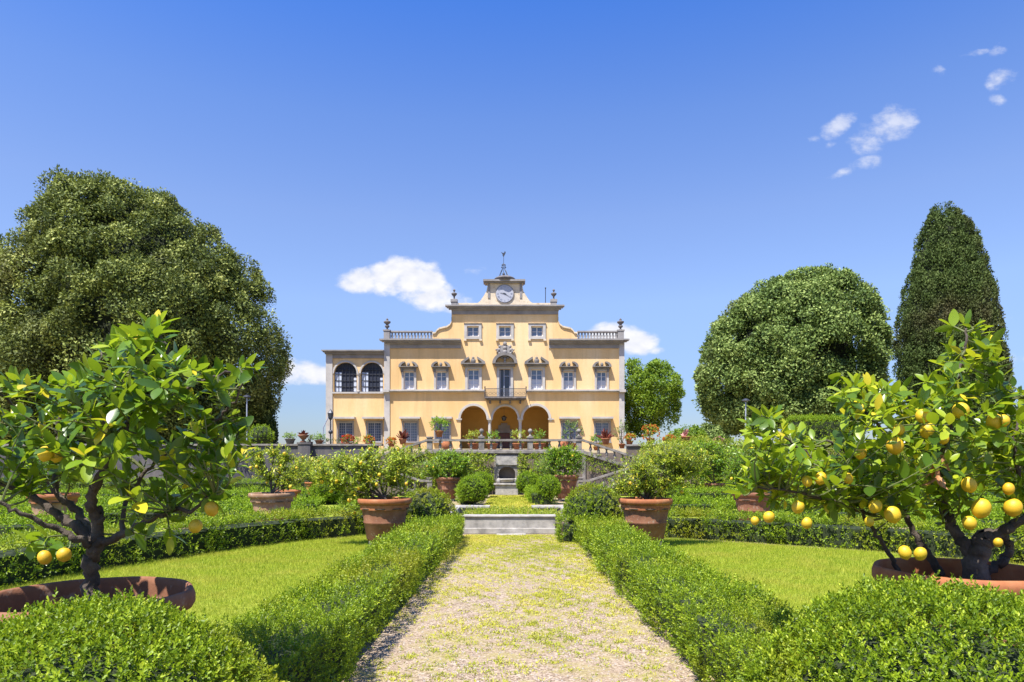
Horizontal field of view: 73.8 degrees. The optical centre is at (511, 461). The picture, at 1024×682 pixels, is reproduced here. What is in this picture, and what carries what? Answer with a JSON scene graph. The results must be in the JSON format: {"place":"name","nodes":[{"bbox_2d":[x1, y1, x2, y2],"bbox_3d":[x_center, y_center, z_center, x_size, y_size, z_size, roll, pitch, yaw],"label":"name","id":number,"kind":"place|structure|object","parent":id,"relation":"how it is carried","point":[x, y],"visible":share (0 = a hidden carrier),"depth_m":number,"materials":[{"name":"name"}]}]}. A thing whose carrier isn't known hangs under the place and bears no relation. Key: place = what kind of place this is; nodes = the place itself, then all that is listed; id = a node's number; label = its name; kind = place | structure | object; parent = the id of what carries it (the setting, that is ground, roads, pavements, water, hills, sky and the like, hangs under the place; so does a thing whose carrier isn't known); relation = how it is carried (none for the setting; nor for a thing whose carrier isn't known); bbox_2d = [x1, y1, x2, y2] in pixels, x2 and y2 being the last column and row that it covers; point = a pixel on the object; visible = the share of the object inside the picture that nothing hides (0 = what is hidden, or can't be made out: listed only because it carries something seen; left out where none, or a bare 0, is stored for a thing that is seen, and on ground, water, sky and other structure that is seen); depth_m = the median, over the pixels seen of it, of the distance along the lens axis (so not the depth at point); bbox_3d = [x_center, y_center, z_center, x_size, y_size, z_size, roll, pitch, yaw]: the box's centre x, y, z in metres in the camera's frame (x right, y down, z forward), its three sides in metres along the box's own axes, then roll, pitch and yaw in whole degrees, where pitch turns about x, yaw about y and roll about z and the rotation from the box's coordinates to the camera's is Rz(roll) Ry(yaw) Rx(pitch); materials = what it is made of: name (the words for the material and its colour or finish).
{"place":"outdoors","nodes":[
{"label":"outdoors","id":0,"kind":"place"},
{"bbox_2d":[1,529,175,549],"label":"lawn","id":1,"kind":"structure","parent":0,"point":[27,544],"depth_m":13.07,"materials":[{"name":"green plant"}]},
{"bbox_3d":[-5.576,1.540,15.300,0.120,0.120,0.450,0,0,0],"label":"pot foot","id":2,"kind":"object","parent":1,"relation":"on","visible":0},
{"bbox_2d":[245,443,311,521],"bbox_3d":[-5.277,0.523,15.306,1.505,1.915,1.000,0,0,0],"label":"potted lemon tree","id":3,"kind":"object","parent":2,"relation":"on","point":[272,499],"visible":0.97,"depth_m":15.22,"materials":[{"name":"green plant"}]},
{"bbox_3d":[-10.270,1.540,15.000,0.120,0.120,0.450,0,0,0],"label":"pot foot","id":4,"kind":"object","parent":1,"relation":"on","visible":0},
{"bbox_2d":[20,436,82,523],"bbox_3d":[-10.113,0.451,14.998,1.524,2.057,1.254,0,0,30],"label":"potted lemon tree","id":5,"kind":"object","parent":4,"relation":"on","point":[49,497],"visible":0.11,"depth_m":14.75,"materials":[{"name":"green plant"}]},
{"bbox_2d":[0,534,399,666],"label":"lawn","id":6,"kind":"structure","parent":0,"point":[211,602],"depth_m":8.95,"materials":[{"name":"green plant"}]},
{"bbox_3d":[-2.172,1.535,3.500,0.600,0.130,0.600,0,0,0],"label":"plinth","id":7,"kind":"object","parent":6,"relation":"on","visible":0},
{"bbox_2d":[0,309,267,672],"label":"potted lemon tree","id":8,"kind":"object","parent":7,"relation":"on","point":[132,403],"visible":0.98,"depth_m":3.32,"materials":[{"name":"green plant"}]},
{"bbox_3d":[-2.561,1.530,12.700,0.120,0.140,0.450,0,0,0],"label":"pot foot","id":9,"kind":"object","parent":6,"relation":"on","visible":0},
{"bbox_2d":[311,440,420,541],"bbox_3d":[-2.717,0.535,12.725,2.120,1.851,1.037,0,0,0],"label":"potted lemon tree","id":10,"kind":"object","parent":9,"relation":"on","point":[383,512],"visible":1,"depth_m":12.58,"materials":[{"name":"green plant"}]},
{"bbox_2d":[304,496,412,517],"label":"lawn","id":11,"kind":"structure","parent":0,"point":[329,505],"depth_m":24.10,"materials":[{"name":"green plant"}]},
{"bbox_2d":[309,482,342,502],"bbox_3d":[-6.923,0.971,25.304,1.277,1.125,1.193,0,0,29],"label":"box ball","id":12,"kind":"object","parent":11,"relation":"on","point":[328,495],"visible":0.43,"depth_m":24.94,"materials":[{"name":"green plant"}]},
{"bbox_3d":[-7.719,1.540,29.000,0.120,0.120,0.378,0,0,0],"label":"pot foot","id":13,"kind":"object","parent":11,"relation":"on","visible":0},
{"bbox_2d":[309,452,356,494],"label":"potted lemon tree","id":14,"kind":"object","parent":13,"relation":"on","point":[347,459],"visible":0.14,"depth_m":28.81,"materials":[{"name":"green plant"}]},
{"bbox_2d":[379,449,625,452],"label":"terrace ground","id":15,"kind":"structure","parent":0,"point":[595,451],"depth_m":48.52,"materials":[{"name":"grey stone"}]},
{"bbox_2d":[0,421,251,443],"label":"clipped hedge","id":16,"kind":"object","parent":15,"relation":"on","point":[79,441],"visible":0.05,"depth_m":42.57,"materials":[{"name":"green plant"}]},
{"bbox_2d":[0,164,294,443],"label":"holm oak","id":17,"kind":"object","parent":15,"relation":"on","point":[114,251],"visible":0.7,"depth_m":41.72,"materials":[{"name":"green plant"}]},
{"bbox_2d":[247,424,275,443],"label":"box ball","id":18,"kind":"object","parent":15,"relation":"on","point":[262,434],"visible":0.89,"depth_m":40.06,"materials":[{"name":"green plant"}]},
{"bbox_2d":[248,380,278,443],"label":"cypress","id":19,"kind":"object","parent":15,"relation":"on","point":[268,419],"visible":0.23,"depth_m":47.58,"materials":[{"name":"green plant"}]},
{"bbox_2d":[321,252,628,448],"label":"villa","id":20,"kind":"object","parent":15,"relation":"on","point":[504,356],"visible":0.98,"depth_m":68.00,"materials":[{"name":"yellow paint"}]},
{"bbox_2d":[333,417,355,442],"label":"window","id":21,"kind":"structure","parent":20,"relation":"in","point":[342,427],"depth_m":68.29,"materials":[{"name":"grey glass"}]},
{"bbox_2d":[335,363,356,391],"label":"arched window","id":22,"kind":"structure","parent":20,"relation":"in","point":[345,373],"depth_m":68.38,"materials":[{"name":"glass"}]},
{"bbox_2d":[361,363,382,391],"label":"arched window","id":23,"kind":"structure","parent":20,"relation":"in","point":[372,373],"depth_m":68.38,"materials":[{"name":"glass"}]},
{"bbox_2d":[362,417,383,442],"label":"window","id":24,"kind":"structure","parent":20,"relation":"in","point":[375,428],"depth_m":68.31,"materials":[{"name":"grey glass"}]},
{"bbox_2d":[398,361,417,388],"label":"window","id":25,"kind":"structure","parent":20,"relation":"in","point":[408,379],"depth_m":67.88,"materials":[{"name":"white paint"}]},
{"bbox_2d":[399,417,420,442],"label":"window","id":26,"kind":"structure","parent":20,"relation":"in","point":[411,424],"depth_m":68.21,"materials":[{"name":"grey glass"}]},
{"bbox_2d":[431,361,450,388],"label":"window","id":27,"kind":"structure","parent":20,"relation":"in","point":[441,379],"depth_m":67.88,"materials":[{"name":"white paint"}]},
{"bbox_2d":[431,417,451,442],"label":"window","id":28,"kind":"structure","parent":20,"relation":"in","point":[447,432],"depth_m":68.21,"materials":[{"name":"grey glass"}]},
{"bbox_2d":[464,323,481,340],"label":"window","id":29,"kind":"structure","parent":20,"relation":"in","point":[469,332],"depth_m":67.88,"materials":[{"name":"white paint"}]},
{"bbox_2d":[461,356,485,388],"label":"window","id":30,"kind":"structure","parent":20,"relation":"in","point":[473,378],"depth_m":67.88,"materials":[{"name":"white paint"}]},
{"bbox_2d":[492,352,517,400],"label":"balcony door","id":31,"kind":"structure","parent":20,"relation":"in","point":[504,377],"depth_m":67.88,"materials":[{"name":"grey paint"}]},
{"bbox_2d":[496,323,513,340],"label":"window","id":32,"kind":"structure","parent":20,"relation":"in","point":[501,332],"depth_m":67.88,"materials":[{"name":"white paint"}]},
{"bbox_2d":[524,357,548,388],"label":"window","id":33,"kind":"structure","parent":20,"relation":"in","point":[536,378],"depth_m":67.88,"materials":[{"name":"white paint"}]},
{"bbox_2d":[528,323,545,340],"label":"window","id":34,"kind":"structure","parent":20,"relation":"in","point":[533,332],"depth_m":67.88,"materials":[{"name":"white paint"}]},
{"bbox_2d":[559,361,578,388],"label":"window","id":35,"kind":"structure","parent":20,"relation":"in","point":[568,379],"depth_m":67.88,"materials":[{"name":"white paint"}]},
{"bbox_2d":[559,417,579,442],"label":"window","id":36,"kind":"structure","parent":20,"relation":"in","point":[563,419],"depth_m":68.21,"materials":[{"name":"grey paint"}]},
{"bbox_2d":[592,361,611,388],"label":"window","id":37,"kind":"structure","parent":20,"relation":"in","point":[599,377],"depth_m":67.88,"materials":[{"name":"white paint"}]},
{"bbox_2d":[592,417,613,442],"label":"window","id":38,"kind":"structure","parent":20,"relation":"in","point":[600,423],"depth_m":68.21,"materials":[{"name":"grey paint"}]},
{"bbox_2d":[612,418,628,447],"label":"potted plant","id":39,"kind":"object","parent":15,"relation":"on","point":[622,445],"visible":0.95,"depth_m":36.59,"materials":[{"name":"green plant"}]},
{"bbox_2d":[624,357,686,443],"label":"deciduous tree","id":40,"kind":"object","parent":15,"relation":"on","point":[651,379],"visible":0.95,"depth_m":74.22,"materials":[{"name":"green plant"}]},
{"bbox_2d":[663,424,707,443],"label":"distant tree","id":41,"kind":"object","parent":15,"relation":"on","point":[694,430],"visible":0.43,"depth_m":86.92,"materials":[{"name":"green plant"}]},
{"bbox_2d":[698,421,731,443],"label":"distant tree","id":42,"kind":"object","parent":15,"relation":"on","point":[712,431],"visible":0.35,"depth_m":93.22,"materials":[{"name":"green plant"}]},
{"bbox_2d":[691,263,895,439],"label":"evergreen tree","id":43,"kind":"object","parent":15,"relation":"on","point":[790,347],"visible":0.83,"depth_m":47.80,"materials":[{"name":"green plant"}]},
{"bbox_2d":[780,413,849,443],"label":"clipped hedge","id":44,"kind":"object","parent":15,"relation":"on","point":[823,428],"visible":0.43,"depth_m":41.37,"materials":[{"name":"green plant"}]},
{"bbox_2d":[890,201,1016,442],"bbox_3d":[26.412,-7.915,40.988,6.592,15.293,5.913,0,0,0],"label":"cypress","id":45,"kind":"object","parent":15,"relation":"on","point":[949,272],"visible":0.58,"depth_m":39.58,"materials":[{"name":"green plant"}]},
{"bbox_2d":[0,494,1022,681],"bbox_3d":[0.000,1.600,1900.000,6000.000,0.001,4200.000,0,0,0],"label":"ground","id":46,"kind":"structure","parent":0,"point":[481,503],"depth_m":7.91,"materials":[{"name":"brown soil"}]},
{"bbox_2d":[0,506,90,543],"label":"box hedge","id":47,"kind":"object","parent":46,"relation":"on","point":[5,525],"visible":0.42,"depth_m":13.19,"materials":[{"name":"green plant"}]},
{"bbox_2d":[0,585,284,681],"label":"bush","id":48,"kind":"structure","parent":46,"relation":"on","point":[128,660],"depth_m":2.30,"materials":[{"name":"green plant"}]},
{"bbox_2d":[0,476,303,493],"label":"box hedge","id":49,"kind":"object","parent":46,"relation":"on","point":[259,485],"visible":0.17,"depth_m":33.17,"materials":[{"name":"green plant"}]},
{"bbox_2d":[0,497,306,527],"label":"box hedge","id":50,"kind":"object","parent":46,"relation":"on","point":[112,518],"visible":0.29,"depth_m":16.42,"materials":[{"name":"green plant"}]},
{"bbox_2d":[0,493,326,515],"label":"box hedge","id":51,"kind":"object","parent":46,"relation":"on","point":[311,499],"visible":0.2,"depth_m":19.76,"materials":[{"name":"green plant"}]},
{"bbox_2d":[0,485,343,504],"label":"box hedge","id":52,"kind":"object","parent":46,"relation":"on","point":[176,491],"visible":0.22,"depth_m":25.27,"materials":[{"name":"green plant"}]},
{"bbox_2d":[0,504,365,588],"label":"box hedge","id":53,"kind":"object","parent":46,"relation":"on","point":[17,565],"visible":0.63,"depth_m":11.70,"materials":[{"name":"green plant"}]},
{"bbox_2d":[0,442,383,482],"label":"retaining wall","id":54,"kind":"structure","parent":46,"relation":"on","point":[307,448],"depth_m":35.80,"materials":[{"name":"stone"}]},
{"bbox_2d":[181,512,464,681],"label":"box hedge","id":55,"kind":"object","parent":46,"relation":"on","point":[324,639],"visible":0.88,"depth_m":5.60,"materials":[{"name":"green plant"}]},
{"bbox_2d":[404,484,461,524],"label":"bush","id":56,"kind":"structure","parent":46,"relation":"on","point":[428,502],"depth_m":13.66,"materials":[{"name":"green plant"}]},
{"bbox_2d":[455,473,489,503],"bbox_3d":[-1.444,0.991,25.230,1.324,1.174,1.336,0,0,0],"label":"box ball","id":57,"kind":"object","parent":46,"relation":"on","point":[472,488],"visible":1,"depth_m":24.87,"materials":[{"name":"green plant"}]},
{"bbox_2d":[474,469,495,492],"bbox_3d":[-1.321,0.853,29.812,1.282,1.204,1.265,0,0,40],"label":"box ball","id":58,"kind":"object","parent":46,"relation":"on","point":[486,476],"visible":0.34,"depth_m":29.56,"materials":[{"name":"green plant"}]},
{"bbox_2d":[380,453,626,463],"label":"retaining wall","id":59,"kind":"structure","parent":46,"relation":"on","point":[618,456],"depth_m":35.85,"materials":[{"name":"grey stone"}]},
{"bbox_2d":[595,428,613,444],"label":"potted agave","id":60,"kind":"object","parent":59,"relation":"on","point":[606,436],"visible":1,"depth_m":35.91,"materials":[{"name":"red plant"}]},
{"bbox_2d":[494,455,518,494],"bbox_3d":[-0.253,0.635,32.980,1.254,1.930,1.060,0,0,0],"label":"wall fountain","id":61,"kind":"object","parent":46,"relation":"on","point":[505,486],"depth_m":32.98,"materials":[{"name":"stone"}]},
{"bbox_2d":[454,505,566,533],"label":"stone steps","id":62,"kind":"structure","parent":46,"relation":"on","point":[508,523],"depth_m":15.10,"materials":[{"name":"stone"}]},
{"bbox_2d":[460,504,561,520],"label":"basin plants","id":63,"kind":"object","parent":62,"relation":"in","point":[512,510],"visible":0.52,"depth_m":17.39,"materials":[{"name":"green plant"}]},
{"bbox_2d":[342,429,698,495],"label":"garden staircase","id":64,"kind":"structure","parent":46,"relation":"on","point":[591,476],"depth_m":33.03,"materials":[{"name":"stone"}]},
{"bbox_2d":[375,443,428,482],"bbox_3d":[-5.325,0.119,32.642,2.821,2.013,1.004,0,0,0],"label":"climbing plant","id":65,"kind":"object","parent":64,"relation":"attached to","point":[414,464],"visible":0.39,"depth_m":32.55,"materials":[{"name":"green plant"}]},
{"bbox_2d":[428,415,450,436],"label":"potted plant","id":66,"kind":"object","parent":64,"relation":"on","point":[439,432],"visible":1,"depth_m":33.04,"materials":[{"name":"green plant"}]},
{"bbox_2d":[424,448,495,486],"bbox_3d":[-2.476,0.394,32.737,3.586,2.069,0.923,0,0,0],"label":"climbing plant","id":67,"kind":"object","parent":64,"relation":"attached to","point":[482,467],"visible":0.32,"depth_m":32.69,"materials":[{"name":"green plant"}]},
{"bbox_2d":[516,452,546,476],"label":"climbing plant","id":68,"kind":"object","parent":64,"relation":"attached to","point":[524,460],"visible":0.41,"depth_m":32.75,"materials":[{"name":"green plant"}]},
{"bbox_2d":[560,418,582,448],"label":"potted plant","id":69,"kind":"object","parent":64,"relation":"on","point":[571,427],"visible":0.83,"depth_m":34.26,"materials":[{"name":"green plant"}]},
{"bbox_2d":[586,452,634,474],"bbox_3d":[5.143,0.296,32.994,3.234,1.559,0.447,0,0,0],"label":"climbing plant","id":70,"kind":"object","parent":64,"relation":"attached to","point":[592,468],"visible":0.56,"depth_m":32.98,"materials":[{"name":"green plant"}]},
{"bbox_2d":[514,470,540,491],"bbox_3d":[0.710,0.929,30.236,1.280,1.156,1.259,0,0,0],"label":"box ball","id":71,"kind":"object","parent":46,"relation":"on","point":[526,477],"visible":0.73,"depth_m":29.88,"materials":[{"name":"green plant"}]},
{"bbox_2d":[522,483,556,504],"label":"box hedge","id":72,"kind":"object","parent":46,"relation":"on","point":[532,496],"visible":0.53,"depth_m":25.32,"materials":[{"name":"green plant"}]},
{"bbox_2d":[534,471,561,496],"bbox_3d":[1.333,0.859,25.590,1.122,1.013,1.192,0,0,0],"label":"box ball","id":73,"kind":"object","parent":72,"relation":"on","point":[549,484],"visible":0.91,"depth_m":25.33,"materials":[{"name":"green plant"}]},
{"bbox_2d":[553,511,625,542],"bbox_3d":[1.599,1.328,13.744,1.565,0.680,0.964,0,0,0],"label":"box hedge","id":74,"kind":"object","parent":46,"relation":"on","point":[568,533],"visible":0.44,"depth_m":13.52,"materials":[{"name":"green plant"}]},
{"bbox_2d":[561,481,623,524],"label":"bush","id":75,"kind":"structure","parent":46,"relation":"on","point":[588,501],"depth_m":13.72,"materials":[{"name":"green plant"}]},
{"bbox_2d":[571,513,858,681],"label":"box hedge","id":76,"kind":"object","parent":46,"relation":"on","point":[715,635],"visible":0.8,"depth_m":5.85,"materials":[{"name":"green plant"}]},
{"bbox_2d":[719,437,809,520],"bbox_3d":[5.992,0.430,16.202,2.175,2.101,1.162,0,0,0],"label":"potted lemon tree","id":77,"kind":"object","parent":46,"relation":"on","point":[751,503],"visible":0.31,"depth_m":16.01,"materials":[{"name":"green plant"}]},
{"bbox_2d":[628,484,1004,503],"bbox_3d":[11.483,1.279,25.797,14.354,0.889,1.384,0,0,0],"label":"box hedge","id":78,"kind":"object","parent":46,"relation":"on","point":[718,492],"visible":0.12,"depth_m":25.47,"materials":[{"name":"green plant"}]},
{"bbox_2d":[625,444,1013,478],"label":"retaining wall","id":79,"kind":"structure","parent":46,"relation":"on","point":[631,449],"depth_m":35.80,"materials":[{"name":"stone"}]},
{"bbox_2d":[641,424,660,443],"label":"potted plant","id":80,"kind":"object","parent":79,"relation":"on","point":[649,433],"visible":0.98,"depth_m":35.95,"materials":[{"name":"green plant"}]},
{"bbox_2d":[637,437,1001,482],"bbox_3d":[16.087,0.165,34.923,19.608,2.976,2.059,0,0,0],"label":"climbing plant","id":81,"kind":"object","parent":79,"relation":"attached to","point":[652,441],"visible":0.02,"depth_m":34.70,"materials":[{"name":"green plant"}]},
{"bbox_2d":[667,493,1005,515],"bbox_3d":[11.053,1.322,20.006,13.208,0.882,1.286,0,0,0],"label":"box hedge","id":82,"kind":"object","parent":46,"relation":"on","point":[704,505],"visible":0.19,"depth_m":19.72,"materials":[{"name":"green plant"}]},
{"bbox_2d":[664,504,1023,563],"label":"box hedge","id":83,"kind":"object","parent":46,"relation":"on","point":[939,543],"visible":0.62,"depth_m":12.78,"materials":[{"name":"green plant"}]},
{"bbox_2d":[704,498,1022,527],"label":"box hedge","id":84,"kind":"object","parent":46,"relation":"on","point":[725,506],"visible":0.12,"depth_m":16.66,"materials":[{"name":"green plant"}]},
{"bbox_2d":[729,569,1023,681],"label":"bush","id":85,"kind":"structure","parent":46,"relation":"on","point":[965,649],"depth_m":2.48,"materials":[{"name":"green plant"}]},
{"bbox_2d":[901,505,1023,535],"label":"box hedge","id":86,"kind":"object","parent":46,"relation":"on","point":[997,514],"visible":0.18,"depth_m":14.20,"materials":[{"name":"green plant"}]},
{"bbox_3d":[-2.783,1.540,27.500,0.120,0.120,0.468,0,0,0],"label":"pot foot","id":87,"kind":"object","parent":46,"relation":"on","visible":0},
{"bbox_2d":[417,448,476,498],"bbox_3d":[-2.669,0.472,27.466,2.551,2.016,1.608,0,0,0],"label":"potted lemon tree","id":88,"kind":"object","parent":87,"relation":"on","point":[447,482],"visible":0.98,"depth_m":27.24,"materials":[{"name":"green plant"}]},
{"bbox_3d":[1.932,1.540,27.500,0.120,0.120,0.504,0,0,0],"label":"pot foot","id":89,"kind":"object","parent":46,"relation":"on","visible":0},
{"bbox_2d":[533,444,586,498],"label":"potted lemon tree","id":90,"kind":"object","parent":89,"relation":"on","point":[553,458],"visible":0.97,"depth_m":27.23,"materials":[{"name":"green plant"}]},
{"bbox_2d":[0,0,1023,448],"label":"sky","id":91,"kind":"structure","parent":0,"point":[645,164],"materials":[{"name":"blue"}]},
{"bbox_2d":[340,535,698,681],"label":"path","id":92,"kind":"structure","parent":0,"point":[546,670],"depth_m":6.15,"materials":[{"name":"beige gravel"}]},
{"bbox_2d":[347,534,688,681],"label":"weeds","id":93,"kind":"object","parent":92,"relation":"on","point":[474,538],"visible":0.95,"depth_m":7.99,"materials":[{"name":"green plant"}]},
{"bbox_2d":[613,496,713,518],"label":"lawn","id":94,"kind":"structure","parent":0,"point":[670,514],"depth_m":19.72,"materials":[{"name":"green plant"}]},
{"bbox_2d":[659,484,692,505],"bbox_3d":[5.012,1.139,21.212,1.263,1.151,1.269,0,0,-32],"label":"box ball","id":95,"kind":"object","parent":94,"relation":"on","point":[676,491],"visible":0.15,"depth_m":20.88,"materials":[{"name":"green plant"}]},
{"bbox_2d":[648,452,721,492],"bbox_3d":[7.886,0.473,30.854,3.648,2.173,1.207,0,0,0],"label":"climbing plant","id":96,"kind":"object","parent":94,"relation":"on","point":[688,484],"visible":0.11,"depth_m":30.82,"materials":[{"name":"green plant"}]},
{"bbox_3d":[7.876,1.540,27.000,0.120,0.120,0.360,0,0,0],"label":"pot foot","id":97,"kind":"object","parent":94,"relation":"on","visible":0},
{"bbox_2d":[681,438,743,492],"bbox_3d":[7.859,0.273,26.905,2.795,2.415,2.151,0,0,22],"label":"potted lemon tree","id":98,"kind":"object","parent":97,"relation":"on","point":[719,461],"visible":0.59,"depth_m":26.72,"materials":[{"name":"green plant"}]},
{"bbox_2d":[649,537,1023,650],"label":"lawn","id":99,"kind":"structure","parent":0,"point":[791,575],"depth_m":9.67,"materials":[{"name":"green plant"}]},
{"bbox_3d":[2.827,1.535,4.300,0.600,0.130,0.600,0,0,0],"label":"plinth","id":100,"kind":"object","parent":99,"relation":"on","visible":0},
{"bbox_2d":[723,309,1023,645],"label":"potted lemon tree","id":101,"kind":"object","parent":100,"relation":"on","point":[864,483],"visible":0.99,"depth_m":4.08,"materials":[{"name":"green plant"}]},
{"bbox_3d":[2.299,1.530,12.700,0.120,0.140,0.450,0,0,0],"label":"pot foot","id":102,"kind":"object","parent":99,"relation":"on","visible":0},
{"bbox_2d":[606,440,716,541],"bbox_3d":[2.740,0.527,12.682,2.046,1.866,1.093,0,0,0],"label":"potted lemon tree","id":103,"kind":"object","parent":102,"relation":"on","point":[647,512],"visible":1,"depth_m":12.51,"materials":[{"name":"green plant"}]},
{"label":"pot foot","id":104,"kind":"object","parent":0,"visible":0},
{"bbox_2d":[275,454,331,497],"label":"potted lemon tree","id":105,"kind":"object","parent":104,"relation":"on","point":[295,470],"visible":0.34,"depth_m":21.41,"materials":[{"name":"green plant"}]},
{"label":"pot foot","id":106,"kind":"object","parent":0,"visible":0},
{"bbox_2d":[640,441,689,486],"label":"potted lemon tree","id":107,"kind":"object","parent":106,"relation":"on","point":[653,457],"visible":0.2,"depth_m":27.89,"materials":[{"name":"green plant"}]},
{"label":"grass path","id":108,"kind":"structure","parent":0,"visible":0},
{"bbox_2d":[484,495,537,510],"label":"weeds","id":109,"kind":"object","parent":108,"relation":"on","point":[518,501],"visible":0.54,"depth_m":26.57,"materials":[{"name":"green plant"}]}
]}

